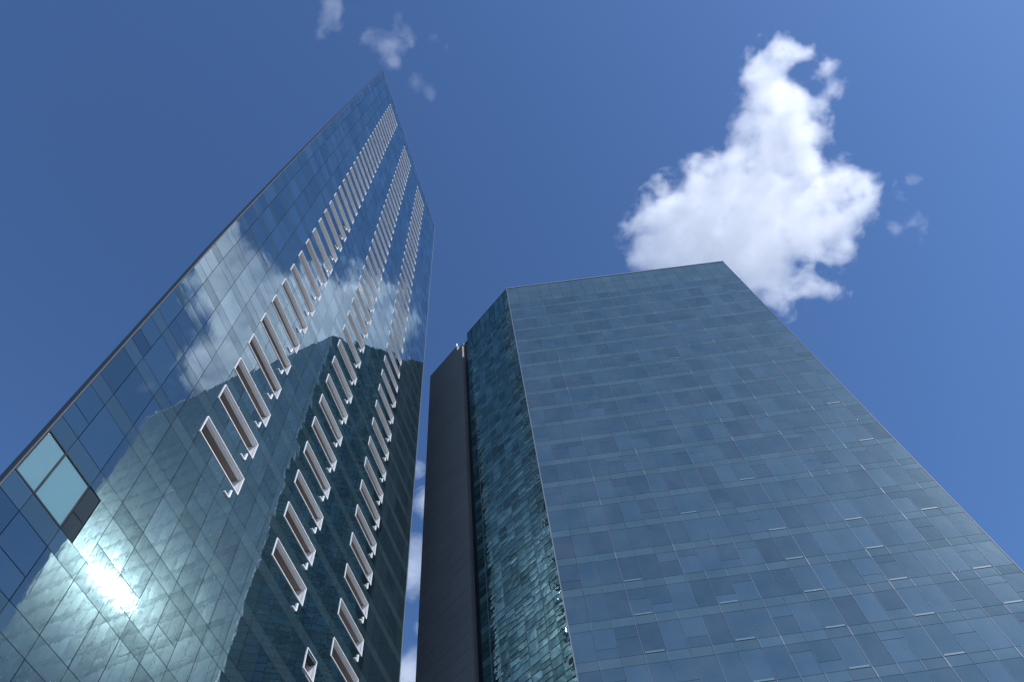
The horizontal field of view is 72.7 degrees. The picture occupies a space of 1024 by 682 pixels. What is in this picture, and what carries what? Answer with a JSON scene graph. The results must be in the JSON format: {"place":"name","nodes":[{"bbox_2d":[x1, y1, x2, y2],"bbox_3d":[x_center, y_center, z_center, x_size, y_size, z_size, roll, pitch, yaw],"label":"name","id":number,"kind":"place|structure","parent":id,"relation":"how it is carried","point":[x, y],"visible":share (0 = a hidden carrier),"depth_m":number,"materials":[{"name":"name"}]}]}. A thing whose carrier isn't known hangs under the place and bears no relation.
{"place":"outdoors","nodes":[
{"label":"outdoors","id":0,"kind":"place"},
{"bbox_2d":[0,0,1023,681],"label":"sky","id":1,"kind":"structure","parent":0,"point":[858,165],"materials":[{"name":"blue"}]},
{"bbox_2d":[415,261,1023,681],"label":"office tower","id":2,"kind":"structure","parent":0,"point":[705,473],"depth_m":75.92,"materials":[{"name":"blue glass"}]},
{"label":"ground","id":3,"kind":"structure","parent":0,"visible":0},
{"bbox_2d":[0,71,434,681],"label":"glass tower","id":4,"kind":"structure","parent":3,"relation":"on","point":[208,475],"depth_m":49.54,"materials":[{"name":"glass"}]},
{"bbox_2d":[14,429,66,493],"bbox_3d":[-19.961,5.080,29.504,0.120,2.796,1.308,-15,-62,3],"label":"window","id":5,"kind":"structure","parent":4,"relation":"in","point":[48,452],"depth_m":29.47,"materials":[{"name":"blue glass"}]},
{"bbox_2d":[34,453,90,527],"bbox_3d":[-19.549,6.471,30.265,0.120,2.796,1.944,-15,-62,3],"label":"window","id":6,"kind":"structure","parent":4,"relation":"in","point":[65,486],"depth_m":30.24,"materials":[{"name":"blue glass"}]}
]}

